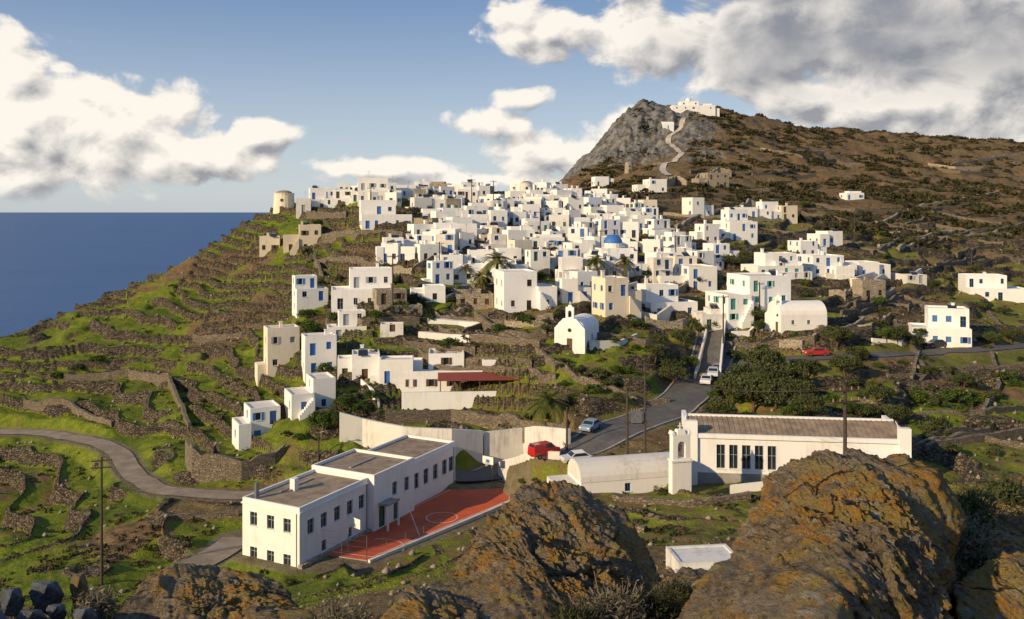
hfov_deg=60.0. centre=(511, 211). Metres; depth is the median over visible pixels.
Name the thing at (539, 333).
yard wall
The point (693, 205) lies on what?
white house
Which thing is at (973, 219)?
field wall
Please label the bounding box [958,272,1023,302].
white house
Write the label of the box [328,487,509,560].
sports court
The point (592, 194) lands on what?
white house
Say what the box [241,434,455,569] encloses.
school building
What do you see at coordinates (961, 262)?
dry stone wall
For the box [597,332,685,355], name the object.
dry stone wall
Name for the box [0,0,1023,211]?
sky
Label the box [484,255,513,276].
white house
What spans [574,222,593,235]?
white house
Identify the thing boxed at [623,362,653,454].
transformer pole
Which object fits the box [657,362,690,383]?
olive tree
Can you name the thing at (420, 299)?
bush
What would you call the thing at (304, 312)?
leafy tree
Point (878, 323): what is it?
olive tree
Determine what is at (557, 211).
white house
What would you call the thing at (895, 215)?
field wall
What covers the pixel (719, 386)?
overhead wires
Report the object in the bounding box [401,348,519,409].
white house with pergola
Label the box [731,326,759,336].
yard wall
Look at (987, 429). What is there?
dry stone wall
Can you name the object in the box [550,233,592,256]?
white house
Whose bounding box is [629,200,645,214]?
white house
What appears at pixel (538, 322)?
yard wall
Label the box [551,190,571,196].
white house
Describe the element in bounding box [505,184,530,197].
white house
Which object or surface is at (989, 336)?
olive tree
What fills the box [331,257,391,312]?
white house
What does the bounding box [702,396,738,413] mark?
olive tree
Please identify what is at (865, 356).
bush
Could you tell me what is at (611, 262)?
white house
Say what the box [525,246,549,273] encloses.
white house
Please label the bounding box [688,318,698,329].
bush
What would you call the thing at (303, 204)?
white house
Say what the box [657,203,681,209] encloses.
dry stone wall
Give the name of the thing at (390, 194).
white house
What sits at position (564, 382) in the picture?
bush
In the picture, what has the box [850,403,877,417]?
olive tree
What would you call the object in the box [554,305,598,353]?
hillside church
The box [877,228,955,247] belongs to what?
field wall
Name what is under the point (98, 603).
dry shrub
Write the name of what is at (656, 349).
olive tree
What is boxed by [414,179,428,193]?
white house
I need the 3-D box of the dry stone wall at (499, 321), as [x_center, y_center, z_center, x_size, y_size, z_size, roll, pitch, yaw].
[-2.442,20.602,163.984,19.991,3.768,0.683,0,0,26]
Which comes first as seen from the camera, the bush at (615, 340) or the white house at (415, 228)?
the bush at (615, 340)
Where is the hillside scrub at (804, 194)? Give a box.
[576,99,1023,248]
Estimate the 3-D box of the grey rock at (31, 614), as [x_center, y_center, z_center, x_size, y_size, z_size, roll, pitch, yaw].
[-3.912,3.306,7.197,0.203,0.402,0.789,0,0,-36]
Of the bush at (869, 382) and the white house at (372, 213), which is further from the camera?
the white house at (372, 213)
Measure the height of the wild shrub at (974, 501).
0.648 m
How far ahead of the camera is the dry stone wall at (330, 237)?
227.53 m
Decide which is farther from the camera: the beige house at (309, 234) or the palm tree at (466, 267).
the beige house at (309, 234)
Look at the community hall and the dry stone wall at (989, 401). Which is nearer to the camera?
the community hall
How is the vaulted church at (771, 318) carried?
on the ground terrain
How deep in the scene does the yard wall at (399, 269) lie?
201.94 m
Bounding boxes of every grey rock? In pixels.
[0,587,24,618]
[0,610,6,618]
[17,609,46,618]
[29,580,63,615]
[46,603,66,618]
[69,572,87,608]
[72,607,97,618]
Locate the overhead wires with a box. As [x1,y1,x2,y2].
[395,248,850,391]
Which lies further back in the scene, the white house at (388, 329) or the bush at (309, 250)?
the bush at (309, 250)
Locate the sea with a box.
[0,212,268,336]
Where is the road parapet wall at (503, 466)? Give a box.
[498,451,560,480]
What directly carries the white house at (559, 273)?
on the ground terrain
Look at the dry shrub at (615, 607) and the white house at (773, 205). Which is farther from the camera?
the white house at (773, 205)
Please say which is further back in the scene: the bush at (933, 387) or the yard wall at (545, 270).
the yard wall at (545, 270)
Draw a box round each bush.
[50,371,61,377]
[69,363,83,370]
[87,355,105,361]
[279,430,292,436]
[291,433,306,439]
[301,248,312,254]
[315,362,334,371]
[317,279,329,285]
[323,312,337,319]
[334,274,347,281]
[369,309,383,317]
[380,263,391,266]
[386,306,394,311]
[386,350,395,355]
[393,277,401,284]
[394,299,409,309]
[407,293,419,299]
[408,296,426,303]
[423,314,436,319]
[437,337,461,347]
[490,323,506,331]
[510,311,524,319]
[518,314,534,322]
[537,270,546,277]
[557,357,572,366]
[558,380,567,385]
[572,364,584,373]
[583,384,602,392]
[584,366,611,378]
[600,376,622,386]
[609,365,623,371]
[610,338,620,342]
[618,365,638,374]
[629,319,644,325]
[631,344,640,349]
[641,270,651,275]
[643,323,654,329]
[654,487,667,494]
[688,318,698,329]
[695,323,709,331]
[725,332,735,337]
[726,349,744,358]
[726,394,745,402]
[745,394,767,404]
[754,342,768,349]
[787,332,800,337]
[791,373,808,380]
[799,278,812,286]
[814,389,828,394]
[823,394,839,402]
[846,377,863,386]
[847,414,855,417]
[851,350,872,359]
[855,390,866,396]
[866,380,879,385]
[868,407,886,417]
[871,296,889,303]
[872,362,885,367]
[874,307,890,313]
[876,231,887,236]
[879,253,888,258]
[897,359,907,363]
[907,390,932,402]
[909,386,923,392]
[916,430,935,438]
[917,421,951,435]
[918,415,953,427]
[924,384,937,390]
[926,396,948,406]
[935,390,960,399]
[935,423,947,428]
[939,387,977,404]
[942,366,958,375]
[943,441,962,452]
[948,405,967,414]
[954,380,978,386]
[963,375,984,387]
[967,266,980,270]
[971,391,991,402]
[975,336,984,340]
[977,302,990,308]
[982,420,994,425]
[982,447,1000,455]
[983,388,1004,398]
[991,371,1006,378]
[1000,371,1019,378]
[1006,378,1023,386]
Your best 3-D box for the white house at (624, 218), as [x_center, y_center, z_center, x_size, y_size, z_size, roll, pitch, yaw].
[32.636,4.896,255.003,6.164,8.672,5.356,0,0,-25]
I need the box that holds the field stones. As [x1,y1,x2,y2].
[0,193,1022,617]
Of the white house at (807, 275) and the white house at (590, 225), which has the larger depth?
the white house at (590, 225)
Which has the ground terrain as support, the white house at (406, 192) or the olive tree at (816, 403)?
the olive tree at (816, 403)
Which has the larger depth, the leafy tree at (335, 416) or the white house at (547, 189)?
the white house at (547, 189)
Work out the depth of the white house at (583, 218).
248.24 m
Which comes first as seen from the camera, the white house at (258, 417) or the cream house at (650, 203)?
the white house at (258, 417)
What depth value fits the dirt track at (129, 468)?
136.95 m
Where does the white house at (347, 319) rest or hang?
on the ground terrain
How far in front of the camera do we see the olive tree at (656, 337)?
154.84 m
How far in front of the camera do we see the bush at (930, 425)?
117.39 m
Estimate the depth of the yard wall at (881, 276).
215.58 m
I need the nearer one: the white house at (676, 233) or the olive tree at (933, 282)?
the olive tree at (933, 282)
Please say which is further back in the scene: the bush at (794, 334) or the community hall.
the bush at (794, 334)
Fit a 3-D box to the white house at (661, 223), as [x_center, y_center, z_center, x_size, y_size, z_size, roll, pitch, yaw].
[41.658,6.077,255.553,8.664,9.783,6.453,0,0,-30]
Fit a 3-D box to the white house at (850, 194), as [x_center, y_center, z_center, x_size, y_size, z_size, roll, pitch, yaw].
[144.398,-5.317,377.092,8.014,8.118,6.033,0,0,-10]
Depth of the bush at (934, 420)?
120.00 m
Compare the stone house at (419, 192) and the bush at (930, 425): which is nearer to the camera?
the bush at (930, 425)
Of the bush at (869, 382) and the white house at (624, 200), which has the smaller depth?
the bush at (869, 382)
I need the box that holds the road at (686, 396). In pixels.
[478,328,735,481]
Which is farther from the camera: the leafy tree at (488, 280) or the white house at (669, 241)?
the white house at (669, 241)
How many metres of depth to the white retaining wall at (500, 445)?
131.79 m
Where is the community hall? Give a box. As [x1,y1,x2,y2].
[682,410,911,485]
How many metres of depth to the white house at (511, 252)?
201.83 m
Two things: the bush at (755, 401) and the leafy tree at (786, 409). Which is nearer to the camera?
the leafy tree at (786, 409)
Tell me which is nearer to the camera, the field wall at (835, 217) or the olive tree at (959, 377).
the olive tree at (959, 377)
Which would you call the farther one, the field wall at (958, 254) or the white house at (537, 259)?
the field wall at (958, 254)
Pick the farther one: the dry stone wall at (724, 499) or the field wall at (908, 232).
the field wall at (908, 232)
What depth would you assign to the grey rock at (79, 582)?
8.08 m
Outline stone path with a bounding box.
[659,117,687,174]
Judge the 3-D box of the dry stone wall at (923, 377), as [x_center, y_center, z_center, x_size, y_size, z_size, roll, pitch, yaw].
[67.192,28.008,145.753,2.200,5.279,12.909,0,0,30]
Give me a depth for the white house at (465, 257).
195.06 m
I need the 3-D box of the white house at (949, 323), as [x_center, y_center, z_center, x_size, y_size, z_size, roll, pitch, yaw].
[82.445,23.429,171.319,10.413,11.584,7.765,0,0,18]
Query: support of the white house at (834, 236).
on the ground terrain
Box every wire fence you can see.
[325,530,366,559]
[367,520,439,554]
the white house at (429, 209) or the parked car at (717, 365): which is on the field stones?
the white house at (429, 209)
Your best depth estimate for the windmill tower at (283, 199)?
271.83 m
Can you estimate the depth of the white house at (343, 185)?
285.57 m
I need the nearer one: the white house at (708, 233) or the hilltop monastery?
the white house at (708, 233)
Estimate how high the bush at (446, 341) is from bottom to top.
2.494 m
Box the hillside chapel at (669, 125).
[661,122,673,131]
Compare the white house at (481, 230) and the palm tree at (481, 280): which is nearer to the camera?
the palm tree at (481, 280)
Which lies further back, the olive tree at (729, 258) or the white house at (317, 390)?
the olive tree at (729, 258)
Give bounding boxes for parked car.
[559,449,592,464]
[579,418,601,432]
[700,373,713,384]
[707,366,718,377]
[713,363,724,373]
[802,347,828,355]
[923,339,946,347]
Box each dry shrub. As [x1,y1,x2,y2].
[64,580,129,618]
[297,590,379,618]
[540,590,609,618]
[548,570,654,618]
[623,572,687,618]
[652,570,693,609]
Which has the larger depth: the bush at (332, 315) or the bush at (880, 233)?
the bush at (880, 233)
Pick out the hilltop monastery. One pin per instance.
(695, 106)
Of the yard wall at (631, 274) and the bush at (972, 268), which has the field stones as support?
the yard wall at (631, 274)
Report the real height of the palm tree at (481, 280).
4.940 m
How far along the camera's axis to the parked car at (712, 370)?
147.40 m
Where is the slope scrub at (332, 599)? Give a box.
[47,535,721,618]
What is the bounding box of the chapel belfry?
[667,423,692,494]
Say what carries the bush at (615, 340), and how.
on the ground terrain
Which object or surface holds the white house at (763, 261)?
on the ground terrain
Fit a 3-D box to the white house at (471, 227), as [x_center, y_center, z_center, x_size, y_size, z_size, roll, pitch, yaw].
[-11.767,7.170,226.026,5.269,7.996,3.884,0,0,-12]
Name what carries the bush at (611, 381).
on the ground terrain
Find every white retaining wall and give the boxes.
[339,412,482,462]
[483,426,570,462]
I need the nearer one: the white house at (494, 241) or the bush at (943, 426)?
the bush at (943, 426)
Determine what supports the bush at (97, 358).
on the ground terrain
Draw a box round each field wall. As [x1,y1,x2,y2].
[663,212,779,221]
[675,206,738,228]
[689,170,815,178]
[696,238,730,248]
[729,185,790,192]
[751,169,806,175]
[757,226,806,237]
[761,148,823,153]
[770,149,864,166]
[801,211,921,230]
[870,230,955,254]
[875,190,997,222]
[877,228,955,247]
[891,230,927,233]
[896,229,997,251]
[899,222,953,230]
[905,213,970,224]
[918,229,1003,245]
[921,203,978,214]
[922,164,1023,181]
[927,222,1023,244]
[928,163,1006,170]
[931,210,1001,224]
[936,224,1013,235]
[950,152,1020,164]
[955,242,1005,259]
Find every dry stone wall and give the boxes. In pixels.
[23,397,113,426]
[64,367,190,428]
[145,509,238,525]
[185,439,284,482]
[193,318,265,342]
[287,251,323,300]
[306,210,346,219]
[314,256,379,267]
[322,229,403,243]
[325,314,418,325]
[385,406,568,442]
[403,336,475,355]
[419,348,532,367]
[427,360,556,382]
[439,324,540,347]
[451,312,548,324]
[474,310,557,371]
[555,360,669,405]
[582,186,637,197]
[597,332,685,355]
[612,491,750,507]
[635,525,645,532]
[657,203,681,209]
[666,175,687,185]
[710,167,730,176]
[726,336,813,351]
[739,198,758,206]
[765,229,887,257]
[812,203,911,213]
[813,321,920,338]
[853,295,967,309]
[854,398,1023,419]
[886,362,1023,382]
[894,319,920,379]
[909,359,928,394]
[912,422,993,439]
[912,427,1023,455]
[925,434,1023,451]
[934,254,1023,266]
[982,351,1001,408]
[986,311,1008,338]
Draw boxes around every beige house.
[259,233,280,256]
[283,221,320,254]
[778,203,797,223]
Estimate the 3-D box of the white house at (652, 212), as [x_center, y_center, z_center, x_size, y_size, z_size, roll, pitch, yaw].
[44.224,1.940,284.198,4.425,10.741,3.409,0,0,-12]
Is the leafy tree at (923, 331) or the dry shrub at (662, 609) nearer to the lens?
the dry shrub at (662, 609)
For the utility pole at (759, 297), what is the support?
on the ground terrain
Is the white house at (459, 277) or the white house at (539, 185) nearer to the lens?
the white house at (459, 277)
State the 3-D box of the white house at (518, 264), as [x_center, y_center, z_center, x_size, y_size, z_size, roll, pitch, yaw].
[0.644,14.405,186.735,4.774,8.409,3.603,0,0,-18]
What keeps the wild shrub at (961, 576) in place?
on the lichen boulder at (992, 589)
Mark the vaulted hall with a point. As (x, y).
(796, 315)
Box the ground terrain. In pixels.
[0,99,1023,618]
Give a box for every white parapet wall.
[361,379,379,407]
[418,331,476,342]
[427,317,493,326]
[694,327,707,378]
[719,319,725,378]
[729,481,762,493]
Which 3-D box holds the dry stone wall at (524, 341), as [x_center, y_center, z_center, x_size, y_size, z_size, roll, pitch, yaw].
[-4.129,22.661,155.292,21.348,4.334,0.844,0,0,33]
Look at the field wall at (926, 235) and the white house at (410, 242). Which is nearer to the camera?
the white house at (410, 242)
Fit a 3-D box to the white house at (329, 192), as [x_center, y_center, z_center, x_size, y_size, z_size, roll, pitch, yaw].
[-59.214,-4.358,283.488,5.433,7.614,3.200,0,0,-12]
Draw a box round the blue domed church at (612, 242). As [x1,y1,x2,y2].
[594,234,633,252]
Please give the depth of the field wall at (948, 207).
364.00 m
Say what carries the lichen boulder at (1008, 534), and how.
on the ground terrain
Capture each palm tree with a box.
[459,264,473,274]
[467,271,492,290]
[474,252,516,280]
[517,389,572,425]
[582,255,610,275]
[609,255,638,277]
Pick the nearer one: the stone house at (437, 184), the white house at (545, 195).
the white house at (545, 195)
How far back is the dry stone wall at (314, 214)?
254.76 m
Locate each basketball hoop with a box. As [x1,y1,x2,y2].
[348,516,359,554]
[483,456,492,481]
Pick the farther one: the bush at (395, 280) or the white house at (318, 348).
the bush at (395, 280)
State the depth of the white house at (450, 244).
211.29 m
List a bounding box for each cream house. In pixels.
[255,321,299,385]
[477,227,503,242]
[507,237,532,256]
[592,270,641,319]
[632,196,656,206]
[668,252,696,272]
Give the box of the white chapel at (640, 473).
[547,452,669,493]
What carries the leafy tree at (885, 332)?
on the ground terrain
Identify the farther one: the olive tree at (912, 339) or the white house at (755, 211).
the white house at (755, 211)
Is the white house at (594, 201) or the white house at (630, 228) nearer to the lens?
the white house at (630, 228)
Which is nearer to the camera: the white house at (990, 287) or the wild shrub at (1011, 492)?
the wild shrub at (1011, 492)
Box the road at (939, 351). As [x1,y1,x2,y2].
[723,343,1023,372]
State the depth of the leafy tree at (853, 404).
124.80 m
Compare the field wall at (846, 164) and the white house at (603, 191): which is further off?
the field wall at (846, 164)
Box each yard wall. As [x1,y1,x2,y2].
[391,258,428,274]
[417,292,453,300]
[429,323,480,333]
[435,307,463,318]
[447,311,487,320]
[455,283,493,291]
[501,328,545,338]
[503,313,552,327]
[537,268,548,279]
[588,333,637,350]
[591,282,637,294]
[629,271,650,280]
[642,305,670,320]
[645,312,704,329]
[678,280,686,292]
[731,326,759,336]
[735,332,775,342]
[777,333,816,349]
[816,316,864,335]
[826,272,874,279]
[826,296,867,312]
[829,287,851,300]
[840,305,875,316]
[847,315,885,327]
[850,273,883,286]
[858,312,891,322]
[871,333,917,345]
[882,334,921,344]
[886,287,894,296]
[888,296,924,310]
[891,268,921,278]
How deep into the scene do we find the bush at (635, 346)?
152.35 m
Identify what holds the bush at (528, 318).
on the ground terrain
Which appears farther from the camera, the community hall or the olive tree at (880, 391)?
the olive tree at (880, 391)
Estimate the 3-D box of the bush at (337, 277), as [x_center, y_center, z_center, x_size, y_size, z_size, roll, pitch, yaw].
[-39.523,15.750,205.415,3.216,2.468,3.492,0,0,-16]
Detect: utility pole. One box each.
[91,457,111,584]
[387,255,397,305]
[435,242,443,259]
[566,407,567,450]
[719,295,725,353]
[755,282,761,319]
[832,385,859,453]
[852,211,854,241]
[969,240,973,264]
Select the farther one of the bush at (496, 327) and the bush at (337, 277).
the bush at (337, 277)
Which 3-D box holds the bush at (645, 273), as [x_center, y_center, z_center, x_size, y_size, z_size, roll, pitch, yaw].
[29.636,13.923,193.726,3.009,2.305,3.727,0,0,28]
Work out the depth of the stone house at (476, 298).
173.71 m
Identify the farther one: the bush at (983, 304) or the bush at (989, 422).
the bush at (983, 304)
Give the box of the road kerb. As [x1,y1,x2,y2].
[471,310,737,470]
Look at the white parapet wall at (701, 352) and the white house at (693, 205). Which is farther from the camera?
the white house at (693, 205)
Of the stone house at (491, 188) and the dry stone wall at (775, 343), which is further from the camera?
the stone house at (491, 188)
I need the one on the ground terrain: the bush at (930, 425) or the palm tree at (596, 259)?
the palm tree at (596, 259)
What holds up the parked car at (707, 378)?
on the road at (686, 396)
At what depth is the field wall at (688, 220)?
288.09 m
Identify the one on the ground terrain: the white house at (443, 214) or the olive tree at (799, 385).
the olive tree at (799, 385)
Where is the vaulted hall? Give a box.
[767,300,826,333]
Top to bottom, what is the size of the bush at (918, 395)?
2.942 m
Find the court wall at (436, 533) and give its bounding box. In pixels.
[368,500,508,562]
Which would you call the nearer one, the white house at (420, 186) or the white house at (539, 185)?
the white house at (420, 186)
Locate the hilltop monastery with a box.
[670,98,719,116]
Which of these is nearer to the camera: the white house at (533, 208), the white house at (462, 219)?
the white house at (462, 219)
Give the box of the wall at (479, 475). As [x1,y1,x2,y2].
[455,469,501,480]
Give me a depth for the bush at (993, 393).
137.70 m
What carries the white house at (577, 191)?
on the ground terrain
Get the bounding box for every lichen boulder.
[113,563,317,618]
[380,583,480,618]
[444,480,661,618]
[654,567,707,593]
[677,447,967,618]
[953,551,1023,618]
[955,472,1023,574]
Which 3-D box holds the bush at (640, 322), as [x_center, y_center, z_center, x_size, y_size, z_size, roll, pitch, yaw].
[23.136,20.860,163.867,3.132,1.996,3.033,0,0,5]
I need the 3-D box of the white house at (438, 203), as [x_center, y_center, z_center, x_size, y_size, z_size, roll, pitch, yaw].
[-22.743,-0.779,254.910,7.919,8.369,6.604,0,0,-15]
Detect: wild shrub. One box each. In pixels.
[950,470,1018,546]
[950,548,980,618]
[954,502,1015,569]
[955,545,996,576]
[977,465,1023,515]
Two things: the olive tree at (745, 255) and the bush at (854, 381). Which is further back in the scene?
the olive tree at (745, 255)
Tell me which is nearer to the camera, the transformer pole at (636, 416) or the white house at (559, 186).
the transformer pole at (636, 416)
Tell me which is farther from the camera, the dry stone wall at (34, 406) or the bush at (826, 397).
the dry stone wall at (34, 406)
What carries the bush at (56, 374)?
on the ground terrain
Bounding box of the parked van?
[527,440,559,459]
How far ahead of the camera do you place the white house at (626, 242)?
220.21 m
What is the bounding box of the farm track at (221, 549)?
[179,537,241,565]
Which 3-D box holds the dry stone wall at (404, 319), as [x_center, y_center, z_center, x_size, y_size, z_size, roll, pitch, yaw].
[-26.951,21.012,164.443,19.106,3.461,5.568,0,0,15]
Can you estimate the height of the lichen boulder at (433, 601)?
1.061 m
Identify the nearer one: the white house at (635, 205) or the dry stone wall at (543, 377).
the dry stone wall at (543, 377)
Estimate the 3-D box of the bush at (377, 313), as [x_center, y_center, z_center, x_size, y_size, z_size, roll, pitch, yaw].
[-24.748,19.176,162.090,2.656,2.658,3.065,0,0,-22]
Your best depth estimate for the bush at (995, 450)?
109.74 m
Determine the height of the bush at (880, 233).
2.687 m
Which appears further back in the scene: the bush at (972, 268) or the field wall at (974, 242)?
the field wall at (974, 242)
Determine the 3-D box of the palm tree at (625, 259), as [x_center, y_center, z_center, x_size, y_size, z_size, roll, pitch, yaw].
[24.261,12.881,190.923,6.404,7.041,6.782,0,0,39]
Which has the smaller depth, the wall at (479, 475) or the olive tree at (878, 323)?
the wall at (479, 475)
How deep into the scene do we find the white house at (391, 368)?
146.12 m
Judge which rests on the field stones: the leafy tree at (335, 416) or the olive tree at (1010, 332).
the olive tree at (1010, 332)
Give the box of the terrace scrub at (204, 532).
[0,202,1023,609]
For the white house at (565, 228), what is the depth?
232.34 m
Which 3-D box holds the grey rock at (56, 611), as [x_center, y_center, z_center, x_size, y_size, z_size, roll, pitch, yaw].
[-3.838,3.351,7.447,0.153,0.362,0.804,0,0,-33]
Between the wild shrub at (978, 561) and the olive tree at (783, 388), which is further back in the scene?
the olive tree at (783, 388)
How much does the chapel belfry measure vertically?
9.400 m
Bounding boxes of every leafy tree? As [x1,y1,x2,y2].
[296,309,315,318]
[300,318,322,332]
[306,409,333,437]
[326,410,346,433]
[330,396,353,411]
[338,393,356,410]
[352,400,371,417]
[363,389,379,405]
[479,277,490,287]
[566,391,579,404]
[681,355,699,371]
[706,389,724,397]
[750,320,765,333]
[780,401,806,415]
[841,402,859,413]
[874,327,898,342]
[912,328,927,334]
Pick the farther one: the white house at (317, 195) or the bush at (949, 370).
the white house at (317, 195)
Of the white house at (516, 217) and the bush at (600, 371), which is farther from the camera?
the white house at (516, 217)
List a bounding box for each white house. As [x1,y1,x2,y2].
[232,400,279,450]
[284,372,335,420]
[292,274,327,317]
[296,198,310,218]
[301,329,336,383]
[309,185,325,208]
[324,187,352,207]
[325,186,334,197]
[326,305,366,341]
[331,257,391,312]
[337,183,350,188]
[337,344,379,379]
[345,187,357,205]
[357,178,400,205]
[359,200,411,229]
[369,189,380,199]
[370,355,413,389]
[375,234,403,265]
[380,322,403,336]
[381,234,415,264]
[385,189,401,206]
[388,183,396,189]
[396,186,416,198]
[397,185,415,187]
[404,220,433,237]
[404,235,417,245]
[405,194,431,208]
[410,284,444,302]
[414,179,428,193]
[414,226,435,243]
[415,240,440,261]
[416,180,427,192]
[418,235,431,243]
[420,255,452,284]
[421,205,439,217]
[422,225,460,234]
[423,194,444,208]
[429,186,453,194]
[431,207,454,219]
[433,192,441,198]
[433,218,456,228]
[436,230,457,252]
[437,205,461,210]
[438,250,467,262]
[438,250,483,268]
[441,213,471,222]
[442,188,462,198]
[447,185,465,193]
[452,194,464,207]
[453,260,484,283]
[455,205,468,216]
[456,187,477,202]
[457,223,476,239]
[457,225,473,249]
[458,179,476,186]
[464,199,488,213]
[467,246,492,262]
[468,211,488,227]
[475,256,516,262]
[476,182,489,195]
[477,221,497,233]
[478,234,506,248]
[479,188,503,202]
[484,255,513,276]
[486,192,513,208]
[486,198,504,206]
[488,202,506,228]
[489,204,510,221]
[494,258,556,312]
[495,244,520,258]
[502,225,526,242]
[504,223,534,236]
[504,259,527,268]
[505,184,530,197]
[510,179,523,190]
[511,201,539,217]
[511,204,533,224]
[514,195,524,206]
[521,210,548,233]
[523,193,543,207]
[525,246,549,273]
[526,187,542,195]
[527,234,564,247]
[533,180,550,189]
[533,192,553,200]
[540,205,552,220]
[541,185,556,193]
[542,223,572,248]
[543,198,561,207]
[543,205,565,215]
[546,224,574,230]
[548,192,560,200]
[549,212,570,228]
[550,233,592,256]
[550,245,579,271]
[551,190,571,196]
[552,181,567,189]
[555,258,599,276]
[555,273,590,303]
[558,247,582,270]
[563,194,583,213]
[563,206,580,216]
[568,186,581,196]
[568,224,588,241]
[569,260,596,285]
[570,214,589,226]
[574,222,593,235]
[574,232,606,246]
[581,244,606,258]
[583,191,602,196]
[584,194,601,206]
[584,204,603,214]
[585,186,607,193]
[586,206,599,221]
[591,176,613,186]
[592,251,628,281]
[593,216,619,236]
[595,210,612,218]
[598,191,617,198]
[600,198,630,213]
[602,199,615,204]
[605,251,646,273]
[613,208,640,218]
[613,213,638,221]
[614,233,637,253]
[616,195,630,207]
[620,214,638,240]
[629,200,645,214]
[632,177,666,192]
[634,211,655,227]
[637,278,697,314]
[638,235,662,252]
[639,215,673,233]
[642,207,657,218]
[645,249,676,262]
[647,254,672,282]
[649,230,668,238]
[657,264,716,291]
[661,235,695,249]
[661,243,701,254]
[664,223,685,235]
[682,192,713,215]
[687,248,723,269]
[689,220,718,242]
[691,303,743,332]
[703,240,738,262]
[705,269,790,328]
[713,207,751,223]
[717,218,756,244]
[724,205,771,218]
[741,248,802,272]
[756,199,781,219]
[773,257,811,279]
[788,238,826,253]
[797,246,856,276]
[807,228,842,246]
[825,258,854,279]
[839,189,863,199]
[845,260,890,279]
[898,271,926,285]
[908,302,971,347]
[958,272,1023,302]
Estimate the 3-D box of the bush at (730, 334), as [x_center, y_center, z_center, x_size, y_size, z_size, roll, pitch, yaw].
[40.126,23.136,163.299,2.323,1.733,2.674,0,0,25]
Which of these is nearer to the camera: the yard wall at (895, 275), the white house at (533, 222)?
the yard wall at (895, 275)
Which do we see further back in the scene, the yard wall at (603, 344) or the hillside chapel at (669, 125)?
the hillside chapel at (669, 125)
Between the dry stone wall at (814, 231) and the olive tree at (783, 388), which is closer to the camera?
the olive tree at (783, 388)
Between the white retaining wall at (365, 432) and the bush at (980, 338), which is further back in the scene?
the bush at (980, 338)
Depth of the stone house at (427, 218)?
226.49 m
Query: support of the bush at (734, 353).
on the ground terrain
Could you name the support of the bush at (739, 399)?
on the ground terrain
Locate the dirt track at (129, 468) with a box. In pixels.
[0,429,260,498]
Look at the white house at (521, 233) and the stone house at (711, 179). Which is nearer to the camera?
the white house at (521, 233)
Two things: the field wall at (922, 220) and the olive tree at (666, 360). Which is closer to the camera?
the olive tree at (666, 360)
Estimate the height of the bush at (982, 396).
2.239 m
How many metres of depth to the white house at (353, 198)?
263.89 m
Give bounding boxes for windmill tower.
[273,190,294,213]
[520,181,532,192]
[625,162,633,172]
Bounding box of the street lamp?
[317,430,326,462]
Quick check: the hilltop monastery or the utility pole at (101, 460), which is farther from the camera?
the hilltop monastery
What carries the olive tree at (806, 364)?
on the ground terrain
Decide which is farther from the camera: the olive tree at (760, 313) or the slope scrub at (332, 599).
the olive tree at (760, 313)
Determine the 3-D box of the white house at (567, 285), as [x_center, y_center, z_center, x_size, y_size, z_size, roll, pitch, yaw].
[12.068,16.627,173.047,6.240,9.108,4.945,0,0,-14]
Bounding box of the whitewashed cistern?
[666,544,732,572]
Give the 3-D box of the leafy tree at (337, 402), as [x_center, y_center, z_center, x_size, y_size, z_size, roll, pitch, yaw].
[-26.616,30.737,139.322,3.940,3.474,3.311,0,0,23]
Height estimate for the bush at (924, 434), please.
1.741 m
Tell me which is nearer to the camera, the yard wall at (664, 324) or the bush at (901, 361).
the bush at (901, 361)
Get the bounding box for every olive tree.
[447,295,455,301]
[611,391,630,402]
[643,343,667,363]
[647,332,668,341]
[656,352,688,372]
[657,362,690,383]
[670,327,697,346]
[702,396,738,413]
[710,371,750,402]
[721,254,741,263]
[726,363,759,377]
[726,372,781,412]
[736,249,753,263]
[739,344,787,367]
[748,366,787,383]
[750,307,765,320]
[754,378,795,409]
[756,247,772,251]
[762,362,808,380]
[775,377,820,395]
[787,392,827,415]
[794,359,823,375]
[821,325,854,347]
[825,353,865,376]
[844,346,868,358]
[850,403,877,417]
[861,384,894,405]
[866,319,889,327]
[880,402,913,423]
[888,325,911,343]
[901,335,926,343]
[919,365,938,374]
[928,280,941,289]
[951,372,976,386]
[981,332,1004,344]
[995,306,1012,315]
[998,327,1023,342]
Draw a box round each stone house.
[372,283,421,313]
[408,189,425,199]
[414,214,438,223]
[429,176,451,188]
[445,195,459,207]
[453,282,493,309]
[473,182,492,193]
[691,171,728,186]
[849,276,885,299]
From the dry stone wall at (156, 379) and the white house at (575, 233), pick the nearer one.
the dry stone wall at (156, 379)
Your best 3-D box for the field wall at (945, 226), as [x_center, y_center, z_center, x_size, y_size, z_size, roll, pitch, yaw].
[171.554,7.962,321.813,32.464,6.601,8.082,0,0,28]
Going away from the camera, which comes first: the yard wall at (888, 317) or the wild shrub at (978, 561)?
the wild shrub at (978, 561)
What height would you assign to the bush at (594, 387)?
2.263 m
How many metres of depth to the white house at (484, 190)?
287.16 m

